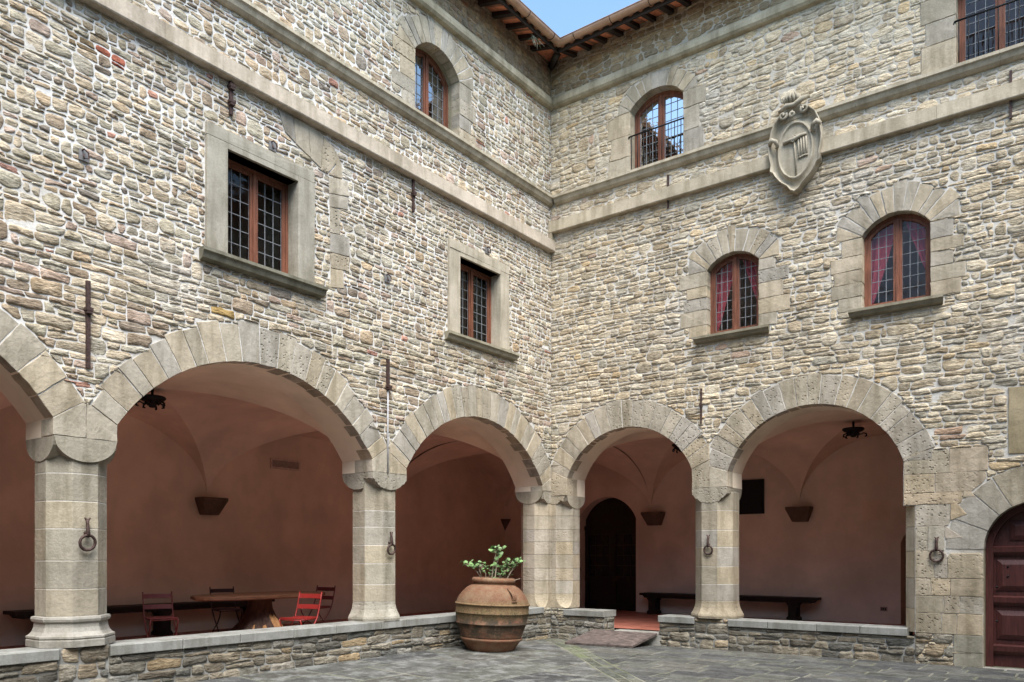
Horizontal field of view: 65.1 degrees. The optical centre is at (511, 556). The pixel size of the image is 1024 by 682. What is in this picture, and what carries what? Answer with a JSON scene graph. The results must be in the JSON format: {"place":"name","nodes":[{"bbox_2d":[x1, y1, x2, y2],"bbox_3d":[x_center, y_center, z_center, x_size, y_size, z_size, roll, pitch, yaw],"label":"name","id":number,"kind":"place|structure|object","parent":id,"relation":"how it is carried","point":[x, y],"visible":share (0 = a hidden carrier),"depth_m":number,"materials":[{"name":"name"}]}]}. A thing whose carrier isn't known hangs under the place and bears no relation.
{"place":"outdoors","nodes":[
{"label":"outdoors","id":0,"kind":"place"},
{"bbox_2d":[0,610,914,648],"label":"arcade floor","id":1,"kind":"structure","parent":0,"point":[633,620],"depth_m":17.33,"materials":[{"name":"tile"}]},
{"bbox_2d":[3,599,274,635],"bbox_3d":[-6.416,1.145,14.445,0.440,0.570,4.800,0,0,37],"label":"bench","id":2,"kind":"object","parent":1,"relation":"on","point":[161,628],"visible":0.4,"depth_m":14.45,"materials":[{"name":"brown wood"}]},
{"bbox_2d":[142,591,178,637],"bbox_3d":[-5.474,0.998,12.505,0.445,0.880,0.563,0,0,-35],"label":"folding chair","id":3,"kind":"object","parent":1,"relation":"on","point":[157,606],"visible":0.78,"depth_m":12.61,"materials":[{"name":"paint"}]},
{"bbox_2d":[209,586,242,632],"bbox_3d":[-5.169,0.998,14.524,0.445,0.880,0.563,0,0,-39],"label":"folding chair","id":4,"kind":"object","parent":1,"relation":"on","point":[222,591],"visible":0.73,"depth_m":14.56,"materials":[{"name":"paint"}]},
{"bbox_2d":[190,591,325,630],"bbox_3d":[-4.228,1.062,13.504,1.421,0.864,2.482,0,0,37],"label":"table","id":5,"kind":"object","parent":1,"relation":"on","point":[259,613],"visible":0.69,"depth_m":13.29,"materials":[{"name":"brown wood"}]},
{"bbox_2d":[279,591,321,626],"bbox_3d":[-3.295,0.998,12.510,0.445,0.880,0.563,0,0,24],"label":"folding chair","id":6,"kind":"object","parent":1,"relation":"on","point":[309,606],"visible":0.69,"depth_m":12.65,"materials":[{"name":"red paint"}]},
{"bbox_2d":[300,585,335,624],"bbox_3d":[-3.684,0.998,15.232,0.445,0.880,0.563,0,0,25],"label":"folding chair","id":7,"kind":"object","parent":1,"relation":"on","point":[326,589],"visible":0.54,"depth_m":15.36,"materials":[{"name":"paint"}]},
{"bbox_2d":[0,0,650,681],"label":"palace wing","id":8,"kind":"structure","parent":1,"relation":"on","point":[254,312],"depth_m":12.30,"materials":[{"name":"beige stone"}]},
{"bbox_2d":[78,148,89,162],"bbox_3d":[-4.686,-4.410,8.812,0.077,0.120,0.110,0,0,37],"label":"wall hook","id":9,"kind":"object","parent":8,"relation":"attached to","point":[83,154],"depth_m":8.81,"materials":[{"name":"grey metal"}]},
{"bbox_2d":[78,517,96,551],"bbox_3d":[-4.685,-0.240,8.842,0.111,0.376,0.195,0,0,37],"label":"hitching ring","id":10,"kind":"object","parent":8,"relation":"attached to","point":[87,533],"visible":1,"depth_m":8.82,"materials":[{"name":"metal"}]},
{"bbox_2d":[84,280,93,367],"bbox_3d":[-4.670,-2.560,8.849,0.075,0.960,0.075,0,0,37],"label":"tie anchor","id":11,"kind":"object","parent":8,"relation":"attached to","point":[88,310],"visible":1,"depth_m":8.85,"materials":[{"name":"metal"}]},
{"bbox_2d":[135,388,165,409],"bbox_3d":[-5.575,-2.450,12.408,0.445,0.300,0.446,0,0,37],"label":"ceiling lamp","id":12,"kind":"object","parent":8,"relation":"attached to","point":[151,400],"visible":0.92,"depth_m":12.35,"materials":[{"name":"black metal"}]},
{"bbox_2d":[227,81,235,115],"bbox_3d":[-3.592,-5.870,10.279,0.077,0.420,0.082,0,0,37],"label":"tie anchor","id":13,"kind":"object","parent":8,"relation":"attached to","point":[231,101],"visible":1,"depth_m":10.26,"materials":[{"name":"metal"}]},
{"bbox_2d":[199,159,327,298],"bbox_3d":[-3.364,-4.439,10.752,0.420,1.518,1.942,0,0,37],"label":"window","id":14,"kind":"structure","parent":8,"relation":"in","point":[249,267],"depth_m":10.80,"materials":[{"name":"red wood"}]},
{"bbox_2d":[269,140,276,152],"bbox_3d":[-3.201,-5.520,10.785,0.077,0.120,0.110,0,0,37],"label":"wall hook","id":15,"kind":"object","parent":8,"relation":"attached to","point":[273,145],"depth_m":10.78,"materials":[{"name":"grey metal"}]},
{"bbox_2d":[270,458,299,470],"bbox_3d":[-4.806,-1.945,17.020,0.035,0.210,0.750,0,0,37],"label":"vent grille","id":16,"kind":"object","parent":8,"relation":"attached to","point":[286,463],"visible":1,"depth_m":17.00,"materials":[{"name":"metal"}]},
{"bbox_2d":[384,274,391,282],"bbox_3d":[-1.919,-4.330,12.486,0.077,0.120,0.110,0,0,37],"label":"wall hook","id":17,"kind":"object","parent":8,"relation":"attached to","point":[387,278],"depth_m":12.48,"materials":[{"name":"grey metal"}]},
{"bbox_2d":[385,359,391,472],"bbox_3d":[-1.922,-2.185,12.495,0.078,1.770,0.090,0,0,37],"label":"tie anchor","id":18,"kind":"object","parent":8,"relation":"attached to","point":[388,386],"visible":1,"depth_m":12.49,"materials":[{"name":"metal"}]},
{"bbox_2d":[387,532,395,554],"bbox_3d":[-1.897,-0.200,12.544,0.111,0.368,0.187,0,0,37],"label":"hitching ring","id":19,"kind":"object","parent":8,"relation":"attached to","point":[391,542],"visible":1,"depth_m":12.52,"materials":[{"name":"metal"}]},
{"bbox_2d":[411,179,416,212],"bbox_3d":[-1.585,-5.820,12.948,0.073,0.520,0.067,0,0,37],"label":"tie anchor","id":20,"kind":"object","parent":8,"relation":"attached to","point":[413,193],"visible":1,"depth_m":12.94,"materials":[{"name":"metal"}]},
{"bbox_2d":[415,48,447,127],"bbox_3d":[-1.486,-7.867,13.643,0.102,1.351,1.106,0,0,37],"label":"window","id":21,"kind":"structure","parent":8,"relation":"in","point":[431,86],"depth_m":13.76,"materials":[{"name":"red wood"}]},
{"bbox_2d":[445,263,519,360],"bbox_3d":[-0.614,-4.434,14.420,0.400,1.508,1.991,0,0,37],"label":"window","id":22,"kind":"structure","parent":8,"relation":"in","point":[467,340],"depth_m":14.44,"materials":[{"name":"red wood"}]},
{"bbox_2d":[485,246,490,254],"bbox_3d":[-0.422,-5.520,14.476,0.077,0.120,0.110,0,0,37],"label":"wall hook","id":23,"kind":"object","parent":8,"relation":"attached to","point":[488,250],"depth_m":14.46,"materials":[{"name":"grey metal"}]},
{"bbox_2d":[527,35,544,47],"bbox_3d":[0.438,-9.564,14.919,0.161,0.186,0.362,0,0,37],"label":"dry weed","id":24,"kind":"object","parent":8,"relation":"attached to","point":[534,38],"visible":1,"depth_m":14.91,"materials":[{"name":"grey plant"}]},
{"bbox_2d":[639,592,820,620],"bbox_3d":[5.013,1.170,18.883,4.280,0.520,0.440,0,0,37],"label":"bench","id":25,"kind":"object","parent":1,"relation":"on","point":[791,602],"visible":0.66,"depth_m":18.24,"materials":[{"name":"brown wood"}]},
{"bbox_2d":[501,0,1023,670],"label":"palace wing","id":26,"kind":"structure","parent":1,"relation":"on","point":[869,278],"depth_m":13.85,"materials":[{"name":"beige stone"}]},
{"bbox_2d":[584,498,635,610],"bbox_3d":[2.698,-0.065,21.396,1.720,2.990,0.130,0,0,37],"label":"double door","id":27,"kind":"structure","parent":26,"relation":"in","point":[610,528],"depth_m":21.40,"materials":[{"name":"brown wood"}]},
{"bbox_2d":[628,90,683,169],"bbox_3d":[2.719,-7.905,14.856,1.139,1.426,0.314,0,0,37],"label":"window","id":28,"kind":"structure","parent":26,"relation":"in","point":[658,135],"depth_m":14.89,"materials":[{"name":"red wood"}]},
{"bbox_2d":[667,174,668,207],"bbox_3d":[2.835,-6.630,14.579,0.029,0.600,0.033,0,0,37],"label":"tie anchor","id":29,"kind":"object","parent":26,"relation":"attached to","point":[668,185],"visible":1,"depth_m":14.56,"materials":[{"name":"metal"}]},
{"bbox_2d":[671,443,681,452],"bbox_3d":[3.691,-2.430,17.498,0.445,0.300,0.446,0,0,37],"label":"ceiling lamp","id":30,"kind":"object","parent":26,"relation":"attached to","point":[675,446],"visible":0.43,"depth_m":17.48,"materials":[{"name":"black metal"}]},
{"bbox_2d":[699,388,702,423],"bbox_3d":[3.341,-2.660,14.187,0.041,0.620,0.066,0,0,37],"label":"tie anchor","id":31,"kind":"object","parent":26,"relation":"attached to","point":[700,405],"visible":1,"depth_m":14.18,"materials":[{"name":"metal"}]},
{"bbox_2d":[703,535,712,554],"bbox_3d":[3.455,-0.200,14.105,0.181,0.362,0.111,0,0,37],"label":"hitching ring","id":32,"kind":"object","parent":26,"relation":"attached to","point":[708,545],"visible":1,"depth_m":14.07,"materials":[{"name":"metal"}]},
{"bbox_2d":[692,253,769,344],"bbox_3d":[3.851,-4.514,13.933,1.351,1.508,0.414,0,0,37],"label":"window","id":33,"kind":"structure","parent":26,"relation":"in","point":[727,272],"depth_m":13.99,"materials":[{"name":"red wood"}]},
{"bbox_2d":[739,479,763,513],"bbox_3d":[5.498,-1.390,18.838,0.850,0.800,0.048,0,0,37],"label":"black panel","id":34,"kind":"object","parent":26,"relation":"attached to","point":[751,500],"visible":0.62,"depth_m":18.73,"materials":[{"name":"metal"}]},
{"bbox_2d":[768,90,823,194],"bbox_3d":[4.623,-6.762,13.088,0.877,1.676,0.308,0,0,37],"label":"coat of arms","id":35,"kind":"object","parent":26,"relation":"attached to","point":[794,146],"visible":1,"depth_m":13.06},
{"bbox_2d":[842,421,866,438],"bbox_3d":[6.543,-2.430,15.351,0.445,0.300,0.446,0,0,37],"label":"ceiling lamp","id":36,"kind":"object","parent":26,"relation":"attached to","point":[852,431],"visible":1,"depth_m":15.29,"materials":[{"name":"black metal"}]},
{"bbox_2d":[848,214,942,318],"bbox_3d":[5.932,-4.519,12.366,1.341,1.538,0.414,0,0,37],"label":"window","id":37,"kind":"structure","parent":26,"relation":"in","point":[878,243],"depth_m":12.43,"materials":[{"name":"red wood"}]},
{"bbox_2d":[929,537,943,562],"bbox_3d":[6.323,-0.100,11.946,0.207,0.389,0.111,0,0,37],"label":"hitching ring","id":38,"kind":"object","parent":26,"relation":"attached to","point":[936,549],"visible":1,"depth_m":11.92,"materials":[{"name":"metal"}]},
{"bbox_2d":[953,0,1023,62],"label":"window","id":39,"kind":"structure","parent":26,"relation":"in","point":[1000,5],"depth_m":11.68,"materials":[{"name":"red wood"}]},
{"bbox_2d":[986,504,1023,667],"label":"door","id":40,"kind":"structure","parent":26,"relation":"in","point":[1005,540],"depth_m":11.67,"materials":[{"name":"brown wood"}]},
{"bbox_2d":[1009,70,1011,118],"bbox_3d":[7.077,-6.550,11.384,0.033,0.680,0.033,0,0,37],"label":"tie anchor","id":41,"kind":"object","parent":26,"relation":"attached to","point":[1010,101],"visible":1,"depth_m":11.37,"materials":[{"name":"metal"}]},
{"bbox_2d":[521,0,638,36],"label":"sky","id":42,"kind":"structure","parent":0,"point":[564,17],"materials":[{"name":"blue"}]},
{"bbox_2d":[196,638,1023,681],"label":"courtyard paving","id":43,"kind":"structure","parent":0,"point":[551,660],"depth_m":11.54,"materials":[{"name":"stone"}]},
{"bbox_2d":[0,647,59,681],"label":"wall","id":44,"kind":"structure","parent":43,"relation":"on","point":[28,664],"depth_m":8.40,"materials":[{"name":"stone"}]},
{"bbox_2d":[109,606,551,681],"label":"wall","id":45,"kind":"structure","parent":43,"relation":"on","point":[197,657],"depth_m":10.90,"materials":[{"name":"stone"}]},
{"bbox_2d":[455,577,529,651],"bbox_3d":[-0.328,0.966,13.519,1.267,1.242,1.268,0,0,37],"label":"terracotta urn","id":46,"kind":"object","parent":43,"relation":"on","point":[492,614],"visible":0.99,"depth_m":13.06,"materials":[{"name":"ceramic"}]},
{"bbox_2d":[461,545,522,580],"bbox_3d":[-0.313,0.165,13.522,1.118,0.730,0.529,0,0,7],"label":"potted plant","id":47,"kind":"object","parent":46,"relation":"in","point":[495,571],"visible":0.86,"depth_m":13.50,"materials":[{"name":"green plant"}]},
{"bbox_2d":[551,608,615,639],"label":"wall","id":48,"kind":"structure","parent":43,"relation":"on","point":[569,624],"depth_m":15.75,"materials":[{"name":"stone"}]},
{"bbox_2d":[565,629,656,647],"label":"wooden ramp","id":49,"kind":"structure","parent":43,"relation":"on","point":[611,638],"depth_m":14.75,"materials":[{"name":"wood"}]},
{"bbox_2d":[658,614,694,647],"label":"wall","id":50,"kind":"structure","parent":43,"relation":"on","point":[675,630],"depth_m":14.48,"materials":[{"name":"stone"}]},
{"bbox_2d":[728,618,914,662],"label":"wall","id":51,"kind":"structure","parent":43,"relation":"on","point":[893,643],"depth_m":12.95,"materials":[{"name":"stone"}]},
{"bbox_2d":[614,628,658,630],"bbox_3d":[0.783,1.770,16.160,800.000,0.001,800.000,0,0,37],"label":"ground","id":52,"kind":"structure","parent":0,"point":[635,629],"depth_m":19.40,"materials":[{"name":"stone"}]}
]}

